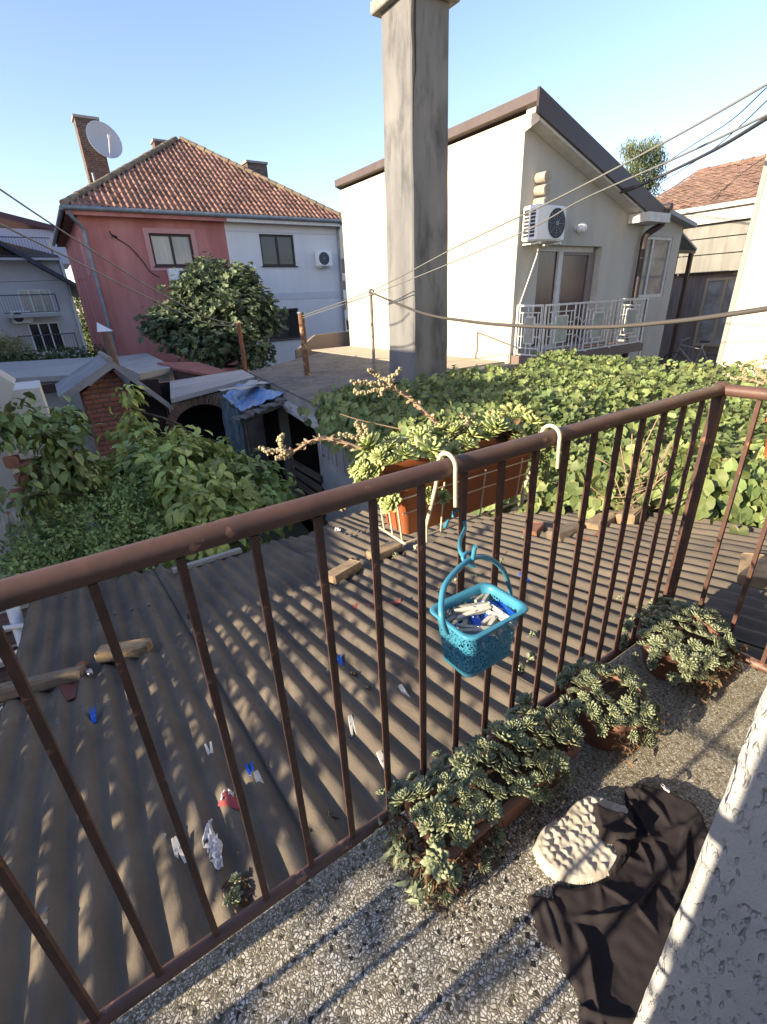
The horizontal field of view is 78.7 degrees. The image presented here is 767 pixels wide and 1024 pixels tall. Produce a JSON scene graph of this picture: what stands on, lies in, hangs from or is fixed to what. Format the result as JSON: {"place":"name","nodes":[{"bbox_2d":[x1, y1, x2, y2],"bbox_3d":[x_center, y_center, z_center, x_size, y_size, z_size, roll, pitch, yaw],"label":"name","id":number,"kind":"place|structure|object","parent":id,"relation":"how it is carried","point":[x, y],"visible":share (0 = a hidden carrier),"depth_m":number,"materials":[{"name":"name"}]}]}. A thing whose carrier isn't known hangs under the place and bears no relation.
{"place":"outdoors","nodes":[
{"label":"outdoors","id":0,"kind":"place"},
{"bbox_2d":[0,212,88,358],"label":"balconied house","id":1,"kind":"structure","parent":0,"point":[50,306],"depth_m":28.10,"materials":[{"name":"white"}]},
{"bbox_2d":[9,310,32,324],"bbox_3d":[-21.379,-11.491,27.648,1.000,0.760,0.420,-18,29,-30],"label":"air conditioner","id":2,"kind":"object","parent":1,"relation":"attached to","point":[16,321],"visible":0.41,"depth_m":27.51,"materials":[{"name":"white plastic"}]},
{"bbox_2d":[17,289,55,313],"bbox_3d":[-20.741,-12.594,28.005,1.629,1.307,0.065,-18,29,-30],"label":"balcony door","id":3,"kind":"structure","parent":1,"relation":"in","point":[34,291],"depth_m":28.00,"materials":[{"name":"white plastic"}]},
{"bbox_2d":[27,322,64,352],"bbox_3d":[-20.697,-10.741,28.818,1.583,1.712,0.065,-18,29,-30],"label":"balcony door","id":4,"kind":"structure","parent":1,"relation":"in","point":[47,327],"depth_m":28.75,"materials":[{"name":"white plastic"}]},
{"bbox_2d":[0,357,108,470],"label":"garage","id":5,"kind":"structure","parent":0,"point":[49,374],"depth_m":12.05,"materials":[{"name":"grey concrete"}]},
{"bbox_2d":[52,114,345,381],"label":"semi detached house","id":6,"kind":"structure","parent":0,"point":[155,212],"depth_m":18.57,"materials":[{"name":"red"}]},
{"bbox_2d":[78,235,90,276],"bbox_3d":[-11.138,-9.516,17.427,0.030,1.300,0.700,-18,29,-30],"label":"side window","id":7,"kind":"structure","parent":6,"relation":"in","point":[79,238],"depth_m":17.32,"materials":[{"name":"grey"}]},
{"bbox_2d":[86,121,122,157],"bbox_3d":[-11.355,-15.169,19.072,0.934,1.320,1.048,-1,25,4],"label":"satellite dish","id":8,"kind":"object","parent":6,"relation":"attached to","point":[104,139],"visible":1,"depth_m":19.13,"materials":[{"name":"grey"}]},
{"bbox_2d":[148,233,196,267],"bbox_3d":[-7.951,-9.860,17.670,1.600,1.120,0.190,-18,29,-30],"label":"window","id":9,"kind":"structure","parent":6,"relation":"in","point":[168,250],"depth_m":17.69,"materials":[{"name":"grey"}]},
{"bbox_2d":[167,268,186,280],"bbox_3d":[-7.748,-8.938,17.861,0.800,0.612,0.440,-18,29,-30],"label":"air conditioner","id":10,"kind":"object","parent":6,"relation":"attached to","point":[173,271],"visible":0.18,"depth_m":17.60,"materials":[{"name":"white plastic"}]},
{"bbox_2d":[259,234,297,266],"bbox_3d":[-4.454,-11.019,19.759,1.630,1.210,0.190,-18,29,-30],"label":"window","id":11,"kind":"structure","parent":6,"relation":"in","point":[276,250],"depth_m":19.80,"materials":[{"name":"grey"}]},
{"bbox_2d":[269,308,299,341],"bbox_3d":[-4.455,-8.357,20.881,1.640,1.300,0.190,-18,29,-30],"label":"window","id":12,"kind":"structure","parent":6,"relation":"in","point":[292,323],"depth_m":21.09,"materials":[{"name":"grey"}]},
{"bbox_2d":[315,251,331,267],"bbox_3d":[-2.652,-11.156,20.683,0.660,0.654,0.440,-18,29,-30],"label":"air conditioner","id":13,"kind":"object","parent":6,"relation":"attached to","point":[323,258],"visible":1,"depth_m":20.52,"materials":[{"name":"white plastic"}]},
{"bbox_2d":[339,227,348,330],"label":"apartment block","id":14,"kind":"structure","parent":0,"point":[343,275],"depth_m":49.30,"materials":[{"name":"paint"}]},
{"bbox_2d":[0,320,699,706],"bbox_3d":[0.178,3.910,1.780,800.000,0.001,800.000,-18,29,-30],"label":"ground","id":15,"kind":"structure","parent":0,"point":[298,528],"depth_m":9.71,"materials":[{"name":"soil"}]},
{"bbox_2d":[0,370,32,704],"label":"white side wall","id":16,"kind":"structure","parent":15,"relation":"on","point":[7,384],"depth_m":5.01,"materials":[{"name":"paint"}]},
{"bbox_2d":[0,330,37,361],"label":"shrub","id":17,"kind":"object","parent":15,"relation":"on","point":[11,345],"visible":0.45,"depth_m":20.85,"materials":[{"name":"green plant"}]},
{"bbox_2d":[0,454,82,569],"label":"crumbling wall","id":18,"kind":"structure","parent":15,"relation":"on","point":[10,518],"depth_m":4.86,"materials":[{"name":"orange concrete"}]},
{"bbox_2d":[10,380,90,534],"bbox_3d":[-4.919,-0.083,6.900,0.741,3.446,0.900,-18,29,-30],"label":"white cabinet","id":19,"kind":"object","parent":15,"relation":"on","point":[33,387],"visible":0.17,"depth_m":6.09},
{"bbox_2d":[0,342,105,361],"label":"hedge","id":20,"kind":"object","parent":15,"relation":"on","point":[65,354],"visible":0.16,"depth_m":19.59,"materials":[{"name":"green plant"}]},
{"bbox_2d":[73,297,94,356],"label":"tree","id":21,"kind":"object","parent":15,"relation":"on","point":[86,333],"visible":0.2,"depth_m":41.71,"materials":[{"name":"green plant"}]},
{"bbox_2d":[55,351,170,541],"bbox_3d":[-5.231,-1.330,9.490,1.694,3.594,1.901,-18,29,-30],"label":"brick hut","id":22,"kind":"object","parent":15,"relation":"on","point":[98,400],"visible":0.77,"depth_m":8.61,"materials":[{"name":"orange brick"}]},
{"bbox_2d":[97,323,119,369],"bbox_3d":[-5.107,-3.086,8.710,0.250,0.842,0.200,-18,29,-30],"label":"flue pipe","id":23,"kind":"object","parent":22,"relation":"on","point":[108,344],"visible":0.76,"depth_m":8.64,"materials":[{"name":"brown"}]},
{"bbox_2d":[0,466,250,578],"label":"bush","id":24,"kind":"object","parent":15,"relation":"on","point":[85,541],"visible":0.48,"depth_m":4.79,"materials":[{"name":"green plant"}]},
{"bbox_2d":[117,353,174,388],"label":"flat roof shed","id":25,"kind":"structure","parent":15,"relation":"on","point":[144,366],"depth_m":12.12,"materials":[{"name":"grey"}]},
{"bbox_2d":[27,384,304,567],"bbox_3d":[-2.715,0.106,6.482,3.715,3.302,2.893,4,25,15],"label":"leafy fruit tree","id":26,"kind":"object","parent":15,"relation":"on","point":[192,484],"visible":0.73,"depth_m":5.74,"materials":[{"name":"green plant"}]},
{"bbox_2d":[0,391,119,525],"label":"overhanging branch","id":27,"kind":"object","parent":26,"relation":"attached to","point":[57,453],"visible":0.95,"depth_m":4.70,"materials":[{"name":"green plant"}]},
{"bbox_2d":[157,362,228,391],"bbox_3d":[-4.553,-2.235,12.128,0.719,3.000,3.652,-22,31,-36],"label":"red lean to","id":28,"kind":"object","parent":15,"relation":"on","point":[183,370],"visible":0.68,"depth_m":11.54,"materials":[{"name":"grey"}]},
{"bbox_2d":[133,251,289,370],"bbox_3d":[-5.758,-5.637,16.118,5.271,6.042,3.520,-6,25,-8],"label":"fig tree","id":29,"kind":"object","parent":15,"relation":"on","point":[218,289],"visible":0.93,"depth_m":15.20,"materials":[{"name":"green plant"}]},
{"bbox_2d":[159,370,269,484],"bbox_3d":[-3.629,-1.504,10.466,2.299,2.971,1.200,-18,29,-30],"label":"arched passage","id":30,"kind":"object","parent":15,"relation":"on","point":[195,401],"visible":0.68,"depth_m":10.13,"materials":[{"name":"grey concrete"}]},
{"bbox_2d":[219,380,286,480],"bbox_3d":[-2.340,-0.846,9.438,1.991,3.394,1.034,12,28,30],"label":"tarpaulin canopy","id":31,"kind":"object","parent":15,"relation":"on","point":[246,395],"visible":0.81,"depth_m":8.89,"materials":[{"name":"plastic"}]},
{"bbox_2d":[0,506,766,1023],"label":"corrugated roof","id":32,"kind":"structure","parent":15,"relation":"on","point":[52,860],"depth_m":1.91,"materials":[{"name":"grey"}]},
{"bbox_2d":[6,606,23,645],"bbox_3d":[-2.765,0.867,3.550,0.086,0.503,0.458,-20,30,-33],"label":"white tube","id":33,"kind":"object","parent":32,"relation":"attached to","point":[15,615],"depth_m":3.52,"materials":[{"name":"grey"}]},
{"bbox_2d":[0,664,87,701],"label":"wooden log","id":34,"kind":"object","parent":32,"relation":"on","point":[48,681],"visible":0.88,"depth_m":2.31,"materials":[{"name":"wood"}]},
{"bbox_2d":[59,681,77,700],"bbox_3d":[-1.536,0.869,2.282,0.090,0.040,0.204,-18,29,-30],"label":"tile shard","id":35,"kind":"object","parent":32,"relation":"on","point":[69,691],"visible":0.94,"depth_m":2.28,"materials":[{"name":"red"}]},
{"bbox_2d":[94,638,152,662],"bbox_3d":[-1.398,0.746,2.522,0.265,0.080,0.109,-7,25,-10],"label":"brick","id":36,"kind":"object","parent":32,"relation":"on","point":[136,648],"visible":0.88,"depth_m":2.49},
{"bbox_2d":[171,836,186,863],"bbox_3d":[-0.592,0.979,1.349,0.026,0.016,0.084,-19,40,-31],"label":"paper scrap","id":37,"kind":"object","parent":32,"relation":"on","point":[177,849],"visible":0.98,"depth_m":1.35,"materials":[{"name":"white paper"}]},
{"bbox_2d":[202,819,223,869],"bbox_3d":[-0.490,0.952,1.340,0.049,0.045,0.176,-18,29,-30],"label":"paper scrap","id":38,"kind":"object","parent":32,"relation":"on","point":[214,844],"visible":1,"depth_m":1.34,"materials":[{"name":"white"}]},
{"bbox_2d":[218,790,238,809],"bbox_3d":[-0.480,0.920,1.480,0.090,0.043,0.050,14,29,32],"label":"tile shard","id":39,"kind":"object","parent":32,"relation":"on","point":[230,801],"visible":0.87,"depth_m":1.48,"materials":[{"name":"red"}]},
{"bbox_2d":[212,871,253,913],"bbox_3d":[-0.386,0.993,1.210,0.092,0.060,0.100,-23,31,-37],"label":"fallen rosette","id":40,"kind":"object","parent":32,"relation":"on","point":[235,895],"visible":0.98,"depth_m":1.21,"materials":[{"name":"green plant"}]},
{"bbox_2d":[328,559,361,585],"bbox_3d":[-0.275,0.401,3.144,0.124,0.085,0.251,17,31,37],"label":"brick","id":41,"kind":"object","parent":32,"relation":"on","point":[347,569],"visible":0.79,"depth_m":3.11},
{"bbox_2d":[352,598,400,610],"bbox_3d":[-0.042,0.520,2.664,0.280,0.061,0.090,-2,24,1],"label":"tile shard","id":42,"kind":"object","parent":32,"relation":"on","point":[393,603],"visible":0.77,"depth_m":2.65,"materials":[{"name":"red"}]},
{"bbox_2d":[366,541,402,560],"bbox_3d":[0.008,0.288,3.406,0.257,0.085,0.129,-18,29,-30],"label":"brick","id":43,"kind":"object","parent":32,"relation":"on","point":[388,549],"visible":0.79,"depth_m":3.38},
{"bbox_2d":[523,521,544,536],"bbox_3d":[1.091,0.130,3.389,0.110,0.076,0.174,16,30,35],"label":"brick","id":44,"kind":"object","parent":32,"relation":"on","point":[537,527],"visible":0.57,"depth_m":3.35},
{"bbox_2d":[546,522,577,541],"bbox_3d":[1.262,0.137,3.258,0.264,0.088,0.136,-18,29,-30],"label":"brick","id":45,"kind":"object","parent":32,"relation":"on","point":[569,529],"visible":0.55,"depth_m":3.21,"materials":[{"name":"brick"}]},
{"bbox_2d":[584,513,615,530],"bbox_3d":[1.540,0.078,3.332,0.255,0.094,0.134,-23,31,-37],"label":"brick","id":46,"kind":"object","parent":32,"relation":"on","point":[593,523],"visible":0.6,"depth_m":3.29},
{"bbox_2d":[616,504,641,523],"bbox_3d":[1.788,0.016,3.380,0.130,0.109,0.255,20,33,41],"label":"brick","id":47,"kind":"object","parent":32,"relation":"on","point":[634,514],"visible":0.59,"depth_m":3.32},
{"bbox_2d":[737,553,766,589],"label":"brick","id":48,"kind":"object","parent":32,"relation":"on","point":[759,579],"visible":0.76,"depth_m":2.30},
{"bbox_2d":[249,331,602,530],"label":"flat roof outbuilding","id":49,"kind":"structure","parent":15,"relation":"on","point":[340,361],"depth_m":9.83,"materials":[{"name":"concrete"}]},
{"bbox_2d":[236,322,247,371],"bbox_3d":[-3.236,-3.680,10.757,0.086,1.255,0.090,-18,29,-30],"label":"clothes pole","id":50,"kind":"object","parent":49,"relation":"on","point":[240,337],"visible":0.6,"depth_m":10.68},
{"bbox_2d":[0,189,236,324],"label":"washing line","id":51,"kind":"object","parent":50,"relation":"attached to","point":[10,196],"visible":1,"depth_m":6.49,"materials":[{"name":"fabric"}]},
{"bbox_2d":[0,223,236,325],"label":"washing line","id":52,"kind":"object","parent":50,"relation":"attached to","point":[37,242],"visible":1,"depth_m":6.43,"materials":[{"name":"fabric"}]},
{"bbox_2d":[297,312,309,375],"bbox_3d":[-1.580,-3.340,9.318,0.146,1.191,0.150,-18,29,-30],"label":"clothes pole","id":53,"kind":"object","parent":49,"relation":"on","point":[303,337],"visible":1,"depth_m":9.27,"materials":[{"name":"brown wood"}]},
{"bbox_2d":[302,83,766,315],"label":"washing line","id":54,"kind":"object","parent":53,"relation":"attached to","point":[700,122],"visible":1,"depth_m":3.74,"materials":[{"name":"fabric"}]},
{"bbox_2d":[303,114,766,317],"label":"washing line","id":55,"kind":"object","parent":53,"relation":"attached to","point":[713,140],"visible":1,"depth_m":4.21,"materials":[{"name":"fabric"}]},
{"bbox_2d":[369,289,375,370],"bbox_3d":[-0.196,-3.489,9.095,0.120,1.532,0.060,-18,29,-30],"label":"cable pole","id":56,"kind":"object","parent":49,"relation":"on","point":[372,331],"visible":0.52,"depth_m":9.04,"materials":[{"name":"grey metal"}]},
{"bbox_2d":[370,292,766,328],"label":"cable","id":57,"kind":"object","parent":56,"relation":"attached to","point":[704,317],"visible":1,"depth_m":3.91,"materials":[{"name":"fabric"}]},
{"bbox_2d":[370,0,459,381],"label":"concrete chimney","id":58,"kind":"object","parent":49,"relation":"on","point":[415,43],"visible":0.95,"depth_m":6.74,"materials":[{"name":"grey"}]},
{"bbox_2d":[334,86,673,438],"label":"cream house","id":59,"kind":"structure","parent":15,"relation":"on","point":[511,159],"depth_m":9.97,"materials":[{"name":"beige"}]},
{"bbox_2d":[522,204,566,246],"bbox_3d":[3.063,-5.476,8.962,0.845,0.633,0.440,-18,29,-30],"label":"air conditioner","id":60,"kind":"object","parent":59,"relation":"attached to","point":[551,230],"visible":0.97,"depth_m":8.79,"materials":[{"name":"white plastic"}]},
{"bbox_2d":[554,252,595,346],"bbox_3d":[4.345,-4.843,10.713,1.160,1.940,0.060,-18,29,-30],"label":"sliding door","id":61,"kind":"structure","parent":59,"relation":"in","point":[577,267],"depth_m":10.61,"materials":[{"name":"brown"}]},
{"bbox_2d":[511,297,648,364],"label":"balcony","id":62,"kind":"structure","parent":59,"relation":"attached to","point":[614,346],"depth_m":9.95,"materials":[{"name":"white"}]},
{"bbox_2d":[575,222,586,233],"bbox_3d":[4.104,-5.888,9.705,0.210,0.200,0.233,-18,29,-30],"label":"wall lamp","id":63,"kind":"object","parent":59,"relation":"attached to","point":[581,228],"visible":1,"depth_m":9.64,"materials":[{"name":"white paint"}]},
{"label":"cable bracket","id":64,"kind":"object","parent":59,"relation":"attached to","visible":0},
{"bbox_2d":[620,117,766,193],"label":"cable","id":65,"kind":"object","parent":64,"relation":"attached to","point":[747,130],"visible":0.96,"depth_m":7.55,"materials":[{"name":"grey plastic"}]},
{"bbox_2d":[453,395,719,471],"bbox_3d":[3.359,0.072,6.518,5.800,2.796,5.514,-18,29,-30],"label":"pergola","id":66,"kind":"object","parent":15,"relation":"on","point":[543,415],"depth_m":5.49,"materials":[{"name":"brown"}]},
{"bbox_2d":[297,348,766,535],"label":"climbing vine","id":67,"kind":"object","parent":66,"relation":"on","point":[569,388],"visible":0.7,"depth_m":5.08,"materials":[{"name":"green plant"}]},
{"bbox_2d":[616,130,669,197],"bbox_3d":[21.324,-23.220,40.379,6.841,15.652,3.155,-18,29,-30],"label":"birch tree","id":68,"kind":"object","parent":15,"relation":"on","point":[654,158],"visible":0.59,"depth_m":37.56,"materials":[{"name":"green plant"}]},
{"bbox_2d":[627,203,697,404],"bbox_3d":[6.411,-5.251,13.796,2.500,6.200,3.000,-18,29,-30],"label":"glazed porch","id":69,"kind":"object","parent":15,"relation":"on","point":[661,255],"visible":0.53,"depth_m":12.43,"materials":[{"name":"white paint"}]},
{"bbox_2d":[638,236,672,297],"bbox_3d":[6.833,-6.306,12.084,1.750,1.400,0.065,-18,29,-30],"label":"window","id":70,"kind":"structure","parent":69,"relation":"in","point":[657,253],"depth_m":12.24,"materials":[{"name":"glass"}]},
{"bbox_2d":[666,231,696,366],"bbox_3d":[7.963,-6.435,14.309,1.400,3.800,1.800,-18,29,-30],"label":"entrance canopy","id":71,"kind":"object","parent":69,"relation":"attached to","point":[688,246],"visible":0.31,"depth_m":13.67,"materials":[{"name":"grey"}]},
{"bbox_2d":[661,337,717,368],"bbox_3d":[9.053,-4.510,13.723,0.608,1.094,1.740,-18,29,-30],"label":"bicycle","id":72,"kind":"object","parent":15,"relation":"on","point":[703,341],"visible":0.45,"depth_m":13.71,"materials":[{"name":"grey metal"}]},
{"bbox_2d":[650,154,765,401],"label":"long house","id":73,"kind":"structure","parent":15,"relation":"on","point":[717,236],"depth_m":15.31,"materials":[{"name":"paint"}]},
{"bbox_2d":[692,277,736,346],"bbox_3d":[10.950,-6.489,15.245,0.065,2.076,1.200,-18,29,-30],"label":"window","id":74,"kind":"structure","parent":73,"relation":"in","point":[718,292],"depth_m":15.35,"materials":[{"name":"grey glass"}]},
{"bbox_2d":[711,154,766,454],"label":"neighbour building","id":75,"kind":"structure","parent":15,"relation":"on","point":[744,339],"depth_m":7.11,"materials":[{"name":"grey"}]},
{"bbox_2d":[639,87,766,180],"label":"cable","id":76,"kind":"object","parent":75,"relation":"attached to","point":[714,131],"visible":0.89,"depth_m":9.51,"materials":[{"name":"grey plastic"}]},
{"bbox_2d":[653,100,766,187],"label":"cable","id":77,"kind":"object","parent":75,"relation":"attached to","point":[721,142],"visible":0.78,"depth_m":9.83,"materials":[{"name":"grey plastic"}]},
{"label":"old plank","id":78,"kind":"object","parent":15,"relation":"on","visible":0},
{"bbox_2d":[0,667,9,683],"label":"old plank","id":79,"kind":"object","parent":78,"relation":"on","point":[4,676],"depth_m":3.68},
{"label":"old plank","id":80,"kind":"object","parent":79,"relation":"on","visible":0},
{"bbox_2d":[5,631,16,644],"bbox_3d":[-3.219,1.072,3.780,1.500,0.043,0.161,-13,26,-22],"label":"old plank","id":81,"kind":"object","parent":80,"relation":"on","point":[10,636],"depth_m":3.83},
{"bbox_2d":[0,608,27,625],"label":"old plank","id":82,"kind":"object","parent":81,"relation":"on","point":[4,619],"depth_m":3.88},
{"bbox_2d":[0,0,766,319],"label":"sky","id":83,"kind":"structure","parent":0,"point":[295,87],"materials":[{"name":"blue"}]},
{"bbox_2d":[479,427,752,474],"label":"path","id":84,"kind":"structure","parent":0,"point":[577,442],"depth_m":9.46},
{"bbox_3d":[-1.036,1.991,-0.961,2.680,5.860,1.819,-18,29,-30],"label":"house wall","id":85,"kind":"object","parent":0,"visible":0},
{"bbox_2d":[110,641,766,1023],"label":"balcony floor","id":86,"kind":"structure","parent":85,"relation":"attached to","point":[352,937],"depth_m":1.05,"materials":[{"name":"concrete"}]},
{"bbox_2d":[0,381,766,1023],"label":"balcony railing","id":87,"kind":"object","parent":86,"relation":"on","point":[90,571],"visible":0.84,"depth_m":0.98,"materials":[{"name":"metal"}]},
{"bbox_2d":[379,424,561,548],"bbox_3d":[0.215,-0.084,1.137,0.461,0.240,0.245,-18,29,-30],"label":"hanging planter","id":88,"kind":"object","parent":87,"relation":"hanging from","point":[481,490],"visible":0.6,"depth_m":1.13,"materials":[{"name":"orange plastic"}]},
{"bbox_2d":[258,367,551,513],"bbox_3d":[0.097,-0.175,1.111,0.738,0.331,0.248,-18,29,-30],"label":"succulent clump","id":89,"kind":"object","parent":88,"relation":"in","point":[497,424],"visible":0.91,"depth_m":1.06,"materials":[{"name":"green plant"}]},
{"bbox_2d":[430,508,528,676],"bbox_3d":[0.198,0.148,0.954,0.188,0.269,0.428,3,25,13],"label":"peg basket","id":90,"kind":"object","parent":87,"relation":"hanging from","point":[476,660],"visible":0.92,"depth_m":0.91,"materials":[{"name":"blue plastic"}]},
{"bbox_2d":[454,601,488,608],"bbox_3d":[0.182,0.194,0.952,0.073,0.014,0.023,-7,12,-8],"label":"clothes peg","id":91,"kind":"object","parent":90,"relation":"in","point":[465,605],"visible":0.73,"depth_m":0.95,"materials":[{"name":"white plastic"}]},
{"bbox_2d":[469,614,481,625],"bbox_3d":[0.180,0.210,0.930,0.023,0.014,0.073,7,22,-5],"label":"clothes peg","id":92,"kind":"object","parent":91,"relation":"on","point":[475,620],"visible":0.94,"depth_m":0.92,"materials":[{"name":"blue"}]},
{"bbox_2d":[454,603,490,620],"bbox_3d":[0.179,0.198,0.935,0.073,0.014,0.023,-11,42,-11],"label":"clothes peg","id":93,"kind":"object","parent":90,"relation":"in","point":[466,612],"visible":1,"depth_m":0.93,"materials":[{"name":"white plastic"}]},
{"bbox_2d":[456,623,495,635],"bbox_3d":[0.174,0.224,0.885,0.073,0.014,0.023,0,24,12],"label":"clothes peg","id":94,"kind":"object","parent":90,"relation":"in","point":[470,629],"visible":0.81,"depth_m":0.88,"materials":[{"name":"white plastic"}]},
{"bbox_2d":[474,585,495,602],"bbox_3d":[0.218,0.175,0.993,0.023,0.014,0.073,0,19,37],"label":"clothes peg","id":95,"kind":"object","parent":90,"relation":"in","point":[483,597],"visible":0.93,"depth_m":0.98,"materials":[{"name":"white plastic"}]},
{"bbox_2d":[486,602,517,629],"bbox_3d":[0.232,0.206,0.926,0.023,0.014,0.073,-43,47,-20],"label":"clothes peg","id":96,"kind":"object","parent":90,"relation":"in","point":[503,616],"visible":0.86,"depth_m":0.92,"materials":[{"name":"white plastic"}]},
{"bbox_2d":[492,597,514,615],"bbox_3d":[0.243,0.198,0.948,0.023,0.014,0.073,-21,24,-16],"label":"clothes peg","id":97,"kind":"object","parent":90,"relation":"in","point":[508,611],"visible":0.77,"depth_m":0.94,"materials":[{"name":"blue"}]},
{"label":"clothes peg","id":98,"kind":"object","parent":90,"relation":"in","visible":0},
{"bbox_2d":[481,607,501,626],"bbox_3d":[0.214,0.211,0.922,0.023,0.014,0.073,12,29,39],"label":"clothes peg","id":99,"kind":"object","parent":98,"relation":"on","point":[489,620],"visible":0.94,"depth_m":0.91,"materials":[{"name":"white plastic"}]},
{"bbox_2d":[404,711,579,864],"bbox_3d":[0.303,0.758,1.271,0.507,0.145,0.172,-18,29,-30],"label":"trough pot","id":100,"kind":"object","parent":86,"relation":"on","point":[516,807],"visible":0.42,"depth_m":1.22,"materials":[{"name":"ceramic"}]},
{"bbox_2d":[373,692,605,931],"bbox_3d":[0.297,0.726,1.266,0.706,0.268,0.314,-18,29,-30],"label":"houseleek clump","id":101,"kind":"object","parent":100,"relation":"in","point":[437,865],"visible":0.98,"depth_m":1.16,"materials":[{"name":"green plant"}]},
{"bbox_2d":[532,796,627,886],"bbox_3d":[0.528,0.837,1.204,0.302,0.042,0.171,-18,29,-30],"label":"stone slab","id":102,"kind":"object","parent":86,"relation":"on","point":[570,847],"depth_m":1.17,"materials":[{"name":"stone"}]},
{"bbox_2d":[566,670,648,750],"bbox_3d":[0.700,0.638,1.487,0.241,0.151,0.241,-18,29,-30],"label":"round pot","id":103,"kind":"object","parent":86,"relation":"on","point":[614,688],"visible":0.32,"depth_m":1.44,"materials":[{"name":"ceramic"}]},
{"bbox_2d":[554,656,674,768],"bbox_3d":[0.700,0.598,1.470,0.326,0.216,0.326,-18,29,-30],"label":"houseleek clump","id":104,"kind":"object","parent":103,"relation":"in","point":[629,677],"visible":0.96,"depth_m":1.40,"materials":[{"name":"green plant"}]},
{"bbox_2d":[527,784,707,1023],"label":"garment","id":105,"kind":"object","parent":86,"relation":"on","point":[605,939],"visible":0.76,"depth_m":1.07,"materials":[{"name":"black fabric"}]},
{"bbox_2d":[637,610,720,680],"bbox_3d":[1.077,0.507,1.736,0.317,0.151,0.248,-18,29,-30],"label":"round pot","id":106,"kind":"object","parent":86,"relation":"on","point":[666,663],"visible":0.3,"depth_m":1.70,"materials":[{"name":"ceramic"}]},
{"bbox_2d":[618,595,748,702],"bbox_3d":[1.082,0.478,1.716,0.457,0.232,0.379,-18,29,-30],"label":"houseleek clump","id":107,"kind":"object","parent":106,"relation":"in","point":[690,665],"visible":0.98,"depth_m":1.62,"materials":[{"name":"green plant"}]},
{"bbox_2d":[633,686,766,1023],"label":"house wall","id":108,"kind":"structure","parent":86,"relation":"on","point":[711,967],"depth_m":0.65,"materials":[{"name":"paint"}]},
{"bbox_2d":[764,416,766,457],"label":"hanging planter","id":109,"kind":"object","parent":108,"relation":"hanging from","point":[765,452],"visible":1,"depth_m":1.56,"materials":[{"name":"orange plastic"}]},
{"bbox_2d":[727,354,766,458],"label":"succulent clump","id":110,"kind":"object","parent":109,"relation":"in","point":[759,452],"visible":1,"depth_m":1.59,"materials":[{"name":"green plant"}]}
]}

